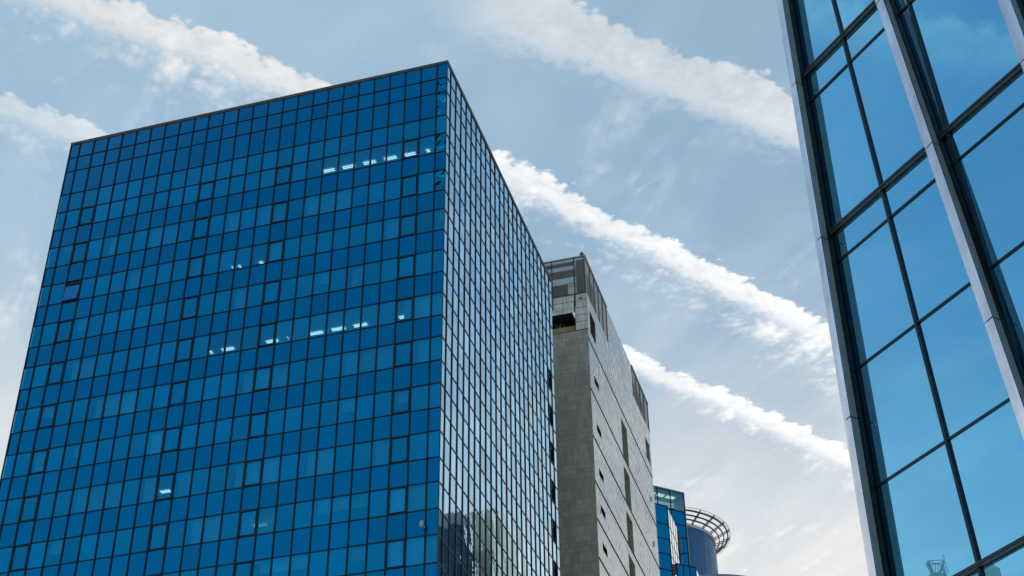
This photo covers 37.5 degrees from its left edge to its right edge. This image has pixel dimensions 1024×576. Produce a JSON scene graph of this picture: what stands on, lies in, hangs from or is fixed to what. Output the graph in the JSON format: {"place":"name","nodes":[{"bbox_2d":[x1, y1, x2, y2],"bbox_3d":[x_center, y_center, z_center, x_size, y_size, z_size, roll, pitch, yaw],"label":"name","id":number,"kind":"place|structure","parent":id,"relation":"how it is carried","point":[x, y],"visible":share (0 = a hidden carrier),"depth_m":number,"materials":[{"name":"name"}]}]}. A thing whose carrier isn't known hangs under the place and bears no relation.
{"place":"outdoors","nodes":[
{"label":"outdoors","id":0,"kind":"place"},
{"bbox_2d":[0,0,868,575],"label":"sky","id":1,"kind":"structure","parent":0,"point":[656,142],"materials":[{"name":"blue"}]},
{"label":"ground","id":2,"kind":"structure","parent":0,"visible":0},
{"bbox_2d":[0,60,559,575],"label":"glass tower","id":3,"kind":"structure","parent":2,"relation":"on","point":[302,334],"depth_m":102.60,"materials":[{"name":"blue glass"}]},
{"bbox_2d":[27,542,45,568],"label":"window pane","id":4,"kind":"structure","parent":3,"relation":"in","point":[36,554],"depth_m":96.43,"materials":[{"name":"blue glass"}]},
{"bbox_2d":[44,539,62,565],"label":"window pane","id":5,"kind":"structure","parent":3,"relation":"in","point":[53,552],"depth_m":96.15,"materials":[{"name":"blue glass"}]},
{"bbox_2d":[61,537,79,562],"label":"window pane","id":6,"kind":"structure","parent":3,"relation":"in","point":[71,545],"depth_m":95.87,"materials":[{"name":"blue glass"}]},
{"bbox_2d":[70,487,88,513],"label":"window pane","id":7,"kind":"structure","parent":3,"relation":"in","point":[79,498],"depth_m":97.92,"materials":[{"name":"blue glass"}]},
{"bbox_2d":[78,534,97,560],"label":"window pane","id":8,"kind":"structure","parent":3,"relation":"in","point":[88,542],"depth_m":95.59,"materials":[{"name":"blue glass"}]},
{"bbox_2d":[87,484,105,510],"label":"window pane","id":9,"kind":"structure","parent":3,"relation":"in","point":[96,495],"depth_m":97.64,"materials":[{"name":"blue glass"}]},
{"bbox_2d":[96,531,114,557],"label":"window pane","id":10,"kind":"structure","parent":3,"relation":"in","point":[105,541],"depth_m":95.33,"materials":[{"name":"blue glass"}]},
{"bbox_2d":[104,482,122,508],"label":"window pane","id":11,"kind":"structure","parent":3,"relation":"in","point":[113,493],"depth_m":97.38,"materials":[{"name":"blue glass"}]},
{"bbox_2d":[113,529,131,555],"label":"window pane","id":12,"kind":"structure","parent":3,"relation":"in","point":[123,537],"depth_m":95.03,"materials":[{"name":"blue glass"}]},
{"bbox_2d":[121,479,139,505],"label":"window pane","id":13,"kind":"structure","parent":3,"relation":"in","point":[130,490],"depth_m":97.09,"materials":[{"name":"blue glass"}]},
{"bbox_2d":[131,526,149,552],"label":"window pane","id":14,"kind":"structure","parent":3,"relation":"in","point":[140,535],"depth_m":94.75,"materials":[{"name":"blue glass"}]},
{"bbox_2d":[138,476,156,502],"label":"window pane","id":15,"kind":"structure","parent":3,"relation":"in","point":[147,488],"depth_m":96.81,"materials":[{"name":"blue glass"}]},
{"bbox_2d":[163,547,181,572],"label":"window pane","id":16,"kind":"structure","parent":3,"relation":"in","point":[172,555],"depth_m":93.19,"materials":[{"name":"blue glass"}]},
{"bbox_2d":[166,520,184,547],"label":"window pane","id":17,"kind":"structure","parent":3,"relation":"in","point":[176,529],"depth_m":94.22,"materials":[{"name":"blue glass"}]},
{"bbox_2d":[173,471,191,497],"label":"window pane","id":18,"kind":"structure","parent":3,"relation":"in","point":[182,479],"depth_m":96.26,"materials":[{"name":"blue glass"}]},
{"bbox_2d":[181,544,199,569],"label":"window pane","id":19,"kind":"structure","parent":3,"relation":"in","point":[189,558],"depth_m":92.92,"materials":[{"name":"blue glass"}]},
{"bbox_2d":[184,518,202,544],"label":"window pane","id":20,"kind":"structure","parent":3,"relation":"in","point":[193,527],"depth_m":93.92,"materials":[{"name":"blue glass"}]},
{"bbox_2d":[190,468,208,494],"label":"window pane","id":21,"kind":"structure","parent":3,"relation":"in","point":[200,476],"depth_m":95.98,"materials":[{"name":"blue glass"}]},
{"bbox_2d":[199,541,217,567],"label":"window pane","id":22,"kind":"structure","parent":3,"relation":"in","point":[208,554],"depth_m":92.62,"materials":[{"name":"blue glass"}]},
{"bbox_2d":[202,515,220,541],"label":"window pane","id":23,"kind":"structure","parent":3,"relation":"in","point":[212,523],"depth_m":93.67,"materials":[{"name":"blue glass"}]},
{"bbox_2d":[205,491,223,515],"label":"window pane","id":24,"kind":"structure","parent":3,"relation":"in","point":[213,506],"depth_m":94.68,"materials":[{"name":"blue glass"}]},
{"bbox_2d":[208,465,226,491],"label":"window pane","id":25,"kind":"structure","parent":3,"relation":"in","point":[217,474],"depth_m":95.70,"materials":[{"name":"blue glass"}]},
{"bbox_2d":[217,539,235,564],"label":"window pane","id":26,"kind":"structure","parent":3,"relation":"in","point":[226,553],"depth_m":92.35,"materials":[{"name":"blue glass"}]},
{"bbox_2d":[220,512,238,539],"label":"window pane","id":27,"kind":"structure","parent":3,"relation":"in","point":[229,526],"depth_m":93.37,"materials":[{"name":"blue glass"}]},
{"bbox_2d":[223,488,241,512],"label":"window pane","id":28,"kind":"structure","parent":3,"relation":"in","point":[232,497],"depth_m":94.40,"materials":[{"name":"blue glass"}]},
{"bbox_2d":[226,462,243,488],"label":"window pane","id":29,"kind":"structure","parent":3,"relation":"in","point":[235,471],"depth_m":95.42,"materials":[{"name":"blue glass"}]},
{"bbox_2d":[236,536,254,561],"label":"window pane","id":30,"kind":"structure","parent":3,"relation":"in","point":[245,545],"depth_m":92.08,"materials":[{"name":"blue glass"}]},
{"bbox_2d":[241,485,259,509],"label":"window pane","id":31,"kind":"structure","parent":3,"relation":"in","point":[249,498],"depth_m":94.10,"materials":[{"name":"blue glass"}]},
{"bbox_2d":[254,533,272,559],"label":"window pane","id":32,"kind":"structure","parent":3,"relation":"in","point":[263,547],"depth_m":91.81,"materials":[{"name":"blue glass"}]},
{"bbox_2d":[257,507,274,533],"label":"window pane","id":33,"kind":"structure","parent":3,"relation":"in","point":[266,516],"depth_m":92.83,"materials":[{"name":"blue glass"}]},
{"bbox_2d":[259,482,277,507],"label":"window pane","id":34,"kind":"structure","parent":3,"relation":"in","point":[268,494],"depth_m":93.85,"materials":[{"name":"blue glass"}]},
{"bbox_2d":[261,456,279,483],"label":"window pane","id":35,"kind":"structure","parent":3,"relation":"in","point":[270,465],"depth_m":94.86,"materials":[{"name":"blue glass"}]},
{"bbox_2d":[266,409,283,434],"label":"window pane","id":36,"kind":"structure","parent":3,"relation":"in","point":[275,418],"depth_m":96.90,"materials":[{"name":"blue glass"}]},
{"bbox_2d":[0,64,559,575],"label":"window panes","id":37,"kind":"structure","parent":3,"relation":"in","point":[421,328],"depth_m":104.67,"materials":[{"name":"blue glass"}]},
{"bbox_2d":[273,530,291,556],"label":"window pane","id":38,"kind":"structure","parent":3,"relation":"in","point":[282,540],"depth_m":91.52,"materials":[{"name":"blue glass"}]},
{"bbox_2d":[275,504,293,530],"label":"window pane","id":39,"kind":"structure","parent":3,"relation":"in","point":[284,516],"depth_m":92.55,"materials":[{"name":"blue glass"}]},
{"bbox_2d":[277,480,295,504],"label":"window pane","id":40,"kind":"structure","parent":3,"relation":"in","point":[286,493],"depth_m":93.55,"materials":[{"name":"blue glass"}]},
{"bbox_2d":[280,453,297,480],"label":"window pane","id":41,"kind":"structure","parent":3,"relation":"in","point":[288,470],"depth_m":94.59,"materials":[{"name":"blue glass"}]},
{"bbox_2d":[284,406,301,431],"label":"window pane","id":42,"kind":"structure","parent":3,"relation":"in","point":[293,415],"depth_m":96.62,"materials":[{"name":"blue glass"}]},
{"bbox_2d":[292,528,309,553],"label":"window pane","id":43,"kind":"structure","parent":3,"relation":"in","point":[300,543],"depth_m":91.25,"materials":[{"name":"blue glass"}]},
{"bbox_2d":[294,501,311,528],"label":"window pane","id":44,"kind":"structure","parent":3,"relation":"in","point":[303,510],"depth_m":92.28,"materials":[{"name":"blue glass"}]},
{"bbox_2d":[296,477,313,501],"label":"window pane","id":45,"kind":"structure","parent":3,"relation":"in","point":[305,485],"depth_m":93.30,"materials":[{"name":"blue glass"}]},
{"bbox_2d":[298,451,315,477],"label":"window pane","id":46,"kind":"structure","parent":3,"relation":"in","point":[306,468],"depth_m":94.31,"materials":[{"name":"blue glass"}]},
{"bbox_2d":[302,403,319,428],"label":"window pane","id":47,"kind":"structure","parent":3,"relation":"in","point":[310,412],"depth_m":96.36,"materials":[{"name":"blue glass"}]},
{"bbox_2d":[310,525,328,551],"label":"window pane","id":48,"kind":"structure","parent":3,"relation":"in","point":[319,538],"depth_m":90.97,"materials":[{"name":"blue glass"}]},
{"bbox_2d":[312,498,330,525],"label":"window pane","id":49,"kind":"structure","parent":3,"relation":"in","point":[321,511],"depth_m":91.99,"materials":[{"name":"blue glass"}]},
{"bbox_2d":[314,474,331,498],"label":"window pane","id":50,"kind":"structure","parent":3,"relation":"in","point":[323,484],"depth_m":93.01,"materials":[{"name":"blue glass"}]},
{"bbox_2d":[316,448,333,474],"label":"window pane","id":51,"kind":"structure","parent":3,"relation":"in","point":[325,457],"depth_m":94.03,"materials":[{"name":"blue glass"}]},
{"bbox_2d":[320,400,336,425],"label":"window pane","id":52,"kind":"structure","parent":3,"relation":"in","point":[328,409],"depth_m":96.08,"materials":[{"name":"blue glass"}]},
{"bbox_2d":[329,522,347,548],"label":"window pane","id":53,"kind":"structure","parent":3,"relation":"in","point":[338,532],"depth_m":90.70,"materials":[{"name":"blue glass"}]},
{"bbox_2d":[331,495,349,522],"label":"window pane","id":54,"kind":"structure","parent":3,"relation":"in","point":[340,505],"depth_m":91.72,"materials":[{"name":"blue glass"}]},
{"bbox_2d":[333,471,350,495],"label":"window pane","id":55,"kind":"structure","parent":3,"relation":"in","point":[341,486],"depth_m":92.73,"materials":[{"name":"blue glass"}]},
{"bbox_2d":[334,445,352,471],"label":"window pane","id":56,"kind":"structure","parent":3,"relation":"in","point":[343,457],"depth_m":93.76,"materials":[{"name":"blue glass"}]},
{"bbox_2d":[338,397,354,422],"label":"window pane","id":57,"kind":"structure","parent":3,"relation":"in","point":[346,410],"depth_m":95.80,"materials":[{"name":"blue glass"}]},
{"bbox_2d":[341,351,357,375],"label":"window pane","id":58,"kind":"structure","parent":3,"relation":"in","point":[349,360],"depth_m":97.85,"materials":[{"name":"blue glass"}]},
{"bbox_2d":[347,545,365,573],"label":"window pane","id":59,"kind":"structure","parent":3,"relation":"in","point":[356,554],"depth_m":89.38,"materials":[{"name":"blue glass"}]},
{"bbox_2d":[348,519,366,545],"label":"window pane","id":60,"kind":"structure","parent":3,"relation":"in","point":[357,529],"depth_m":90.43,"materials":[{"name":"blue glass"}]},
{"bbox_2d":[350,492,367,519],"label":"window pane","id":61,"kind":"structure","parent":3,"relation":"in","point":[359,502],"depth_m":91.45,"materials":[{"name":"blue glass"}]},
{"bbox_2d":[351,468,369,493],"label":"window pane","id":62,"kind":"structure","parent":3,"relation":"in","point":[360,478],"depth_m":92.46,"materials":[{"name":"blue glass"}]},
{"bbox_2d":[353,442,370,468],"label":"window pane","id":63,"kind":"structure","parent":3,"relation":"in","point":[361,459],"depth_m":93.49,"materials":[{"name":"blue glass"}]},
{"bbox_2d":[354,419,371,442],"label":"window pane","id":64,"kind":"structure","parent":3,"relation":"in","point":[363,428],"depth_m":94.52,"materials":[{"name":"blue glass"}]},
{"bbox_2d":[356,394,372,419],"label":"window pane","id":65,"kind":"structure","parent":3,"relation":"in","point":[364,408],"depth_m":95.52,"materials":[{"name":"blue glass"}]},
{"bbox_2d":[358,348,375,372],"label":"window pane","id":66,"kind":"structure","parent":3,"relation":"in","point":[367,356],"depth_m":97.59,"materials":[{"name":"blue glass"}]},
{"bbox_2d":[366,542,384,571],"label":"window pane","id":67,"kind":"structure","parent":3,"relation":"in","point":[375,552],"depth_m":89.12,"materials":[{"name":"blue glass"}]},
{"bbox_2d":[368,516,385,542],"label":"window pane","id":68,"kind":"structure","parent":3,"relation":"in","point":[377,526],"depth_m":90.15,"materials":[{"name":"blue glass"}]},
{"bbox_2d":[369,489,386,516],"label":"window pane","id":69,"kind":"structure","parent":3,"relation":"in","point":[378,499],"depth_m":91.16,"materials":[{"name":"blue glass"}]},
{"bbox_2d":[370,465,387,490],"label":"window pane","id":70,"kind":"structure","parent":3,"relation":"in","point":[379,475],"depth_m":92.17,"materials":[{"name":"blue glass"}]},
{"bbox_2d":[371,439,388,465],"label":"window pane","id":71,"kind":"structure","parent":3,"relation":"in","point":[380,448],"depth_m":93.21,"materials":[{"name":"blue glass"}]},
{"bbox_2d":[373,416,389,439],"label":"window pane","id":72,"kind":"structure","parent":3,"relation":"in","point":[381,427],"depth_m":94.24,"materials":[{"name":"blue glass"}]},
{"bbox_2d":[374,391,391,416],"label":"window pane","id":73,"kind":"structure","parent":3,"relation":"in","point":[382,406],"depth_m":95.24,"materials":[{"name":"blue glass"}]},
{"bbox_2d":[376,344,393,369],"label":"window pane","id":74,"kind":"structure","parent":3,"relation":"in","point":[384,353],"depth_m":97.30,"materials":[{"name":"blue glass"}]},
{"bbox_2d":[387,540,402,566],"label":"window pane","id":75,"kind":"structure","parent":3,"relation":"in","point":[395,549],"depth_m":88.83,"materials":[{"name":"blue glass"}]},
{"bbox_2d":[387,513,404,539],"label":"window pane","id":76,"kind":"structure","parent":3,"relation":"in","point":[396,523],"depth_m":89.86,"materials":[{"name":"blue glass"}]},
{"bbox_2d":[389,487,404,512],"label":"window pane","id":77,"kind":"structure","parent":3,"relation":"in","point":[397,496],"depth_m":90.90,"materials":[{"name":"blue glass"}]},
{"bbox_2d":[389,462,406,487],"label":"window pane","id":78,"kind":"structure","parent":3,"relation":"in","point":[398,472],"depth_m":91.90,"materials":[{"name":"blue glass"}]},
{"bbox_2d":[391,413,408,436],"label":"window pane","id":79,"kind":"structure","parent":3,"relation":"in","point":[400,422],"depth_m":93.97,"materials":[{"name":"blue glass"}]},
{"bbox_2d":[405,536,423,565],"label":"window pane","id":80,"kind":"structure","parent":3,"relation":"in","point":[414,546],"depth_m":88.55,"materials":[{"name":"blue glass"}]},
{"bbox_2d":[406,510,424,537],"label":"window pane","id":81,"kind":"structure","parent":3,"relation":"in","point":[413,518],"depth_m":89.62,"materials":[{"name":"blue glass"}]},
{"bbox_2d":[407,483,425,511],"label":"window pane","id":82,"kind":"structure","parent":3,"relation":"in","point":[416,493],"depth_m":90.61,"materials":[{"name":"blue glass"}]},
{"bbox_2d":[408,459,425,484],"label":"window pane","id":83,"kind":"structure","parent":3,"relation":"in","point":[417,469],"depth_m":91.62,"materials":[{"name":"blue glass"}]},
{"bbox_2d":[409,433,426,459],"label":"window pane","id":84,"kind":"structure","parent":3,"relation":"in","point":[418,442],"depth_m":92.67,"materials":[{"name":"blue glass"}]},
{"bbox_2d":[410,410,426,433],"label":"window pane","id":85,"kind":"structure","parent":3,"relation":"in","point":[418,419],"depth_m":93.69,"materials":[{"name":"blue glass"}]},
{"bbox_2d":[411,385,427,410],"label":"window pane","id":86,"kind":"structure","parent":3,"relation":"in","point":[419,395],"depth_m":94.68,"materials":[{"name":"blue glass"}]},
{"bbox_2d":[412,338,428,363],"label":"window pane","id":87,"kind":"structure","parent":3,"relation":"in","point":[420,347],"depth_m":96.74,"materials":[{"name":"blue glass"}]},
{"bbox_2d":[544,252,659,575],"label":"stone block","id":88,"kind":"structure","parent":2,"relation":"on","point":[606,512],"depth_m":142.18,"materials":[{"name":"grey stone"}]},
{"bbox_2d":[653,485,689,575],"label":"stepped glass building","id":89,"kind":"structure","parent":2,"relation":"on","point":[672,532],"depth_m":184.90,"materials":[{"name":"blue glass"}]},
{"bbox_2d":[686,507,729,574],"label":"round tower","id":90,"kind":"structure","parent":2,"relation":"on","point":[704,551],"depth_m":249.00,"materials":[{"name":"blue glass"}]},
{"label":"pavement","id":91,"kind":"structure","parent":0,"visible":0},
{"bbox_2d":[776,0,1023,575],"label":"glass building","id":92,"kind":"structure","parent":91,"relation":"on","point":[909,116],"depth_m":23.00,"materials":[{"name":"glass"}]},
{"bbox_2d":[793,0,839,68],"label":"window pane","id":93,"kind":"structure","parent":92,"relation":"in","point":[817,26],"depth_m":27.82,"materials":[{"name":"blue glass"}]},
{"bbox_2d":[806,41,846,99],"bbox_3d":[5.656,-3.917,27.085,0.001,0.650,1.136,17,-39,-23],"label":"window pane","id":94,"kind":"structure","parent":92,"relation":"in","point":[835,60],"depth_m":27.11,"materials":[{"name":"blue glass"}]},
{"bbox_2d":[810,66,878,226],"bbox_3d":[5.716,-2.481,25.958,0.001,3.000,1.310,17,-39,-23],"label":"window pane","id":95,"kind":"structure","parent":92,"relation":"in","point":[849,175],"depth_m":25.97,"materials":[{"name":"blue glass"}]},
{"bbox_2d":[835,0,872,29],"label":"window pane","id":96,"kind":"structure","parent":92,"relation":"in","point":[848,10],"depth_m":26.95,"materials":[{"name":"blue glass"}]},
{"bbox_2d":[833,193,886,259],"bbox_3d":[5.743,-1.022,24.891,0.001,0.615,1.346,17,-39,-23],"label":"window pane","id":97,"kind":"structure","parent":92,"relation":"in","point":[872,214],"depth_m":24.92,"materials":[{"name":"blue glass"}]},
{"bbox_2d":[844,0,897,59],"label":"window pane","id":98,"kind":"structure","parent":92,"relation":"in","point":[871,24],"depth_m":26.36,"materials":[{"name":"blue glass"}]},
{"bbox_2d":[837,221,913,367],"bbox_3d":[5.786,0.059,24.047,0.005,2.125,1.470,17,-39,-23],"label":"window pane","id":99,"kind":"structure","parent":92,"relation":"in","point":[877,308],"depth_m":24.07,"materials":[{"name":"blue glass"}]},
{"bbox_2d":[851,16,939,182],"bbox_3d":[6.324,-3.148,25.040,0.005,3.000,1.614,17,-39,-23],"label":"window pane","id":100,"kind":"structure","parent":92,"relation":"in","point":[894,133],"depth_m":25.14,"materials":[{"name":"blue glass"}]},
{"bbox_2d":[856,326,943,485],"bbox_3d":[5.837,1.740,22.773,0.002,2.095,1.592,17,-39,-23],"label":"window pane","id":101,"kind":"structure","parent":92,"relation":"in","point":[901,420],"depth_m":22.79,"materials":[{"name":"blue glass"}]},
{"bbox_2d":[884,138,950,214],"bbox_3d":[6.398,-1.742,23.901,0.002,0.615,1.502,17,-39,-23],"label":"window pane","id":102,"kind":"structure","parent":92,"relation":"in","point":[920,173],"depth_m":24.03,"materials":[{"name":"blue glass"}]},
{"bbox_2d":[876,443,974,575],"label":"window pane","id":103,"kind":"structure","parent":92,"relation":"in","point":[925,533],"depth_m":21.60,"materials":[{"name":"blue glass"}]},
{"bbox_2d":[891,167,982,319],"bbox_3d":[6.471,-0.694,23.013,0.004,2.125,1.679,17,-39,-23],"label":"window pane","id":104,"kind":"structure","parent":92,"relation":"in","point":[934,267],"depth_m":23.12,"materials":[{"name":"blue glass"}]},
{"bbox_2d":[899,0,1023,131],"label":"window pane","id":105,"kind":"structure","parent":92,"relation":"in","point":[968,45],"depth_m":23.74,"materials":[{"name":"blue glass"}]},
{"bbox_2d":[919,284,1023,436],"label":"window pane","id":106,"kind":"structure","parent":92,"relation":"in","point":[968,381],"depth_m":21.77,"materials":[{"name":"blue glass"}]},
{"bbox_2d":[943,69,1023,162],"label":"window pane","id":107,"kind":"structure","parent":92,"relation":"in","point":[1010,96],"depth_m":22.75,"materials":[{"name":"blue glass"}]},
{"bbox_2d":[949,400,1023,559],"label":"window pane","id":108,"kind":"structure","parent":92,"relation":"in","point":[988,456],"depth_m":20.56,"materials":[{"name":"blue glass"}]},
{"bbox_2d":[952,106,1023,264],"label":"window pane","id":109,"kind":"structure","parent":92,"relation":"in","point":[993,170],"depth_m":22.09,"materials":[{"name":"blue glass"}]},
{"bbox_2d":[981,543,1023,575],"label":"window pane","id":110,"kind":"structure","parent":92,"relation":"in","point":[1011,563],"depth_m":19.88,"materials":[{"name":"blue glass"}]},
{"bbox_2d":[992,244,1023,368],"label":"window pane","id":111,"kind":"structure","parent":92,"relation":"in","point":[1008,273],"depth_m":21.21,"materials":[{"name":"blue glass"}]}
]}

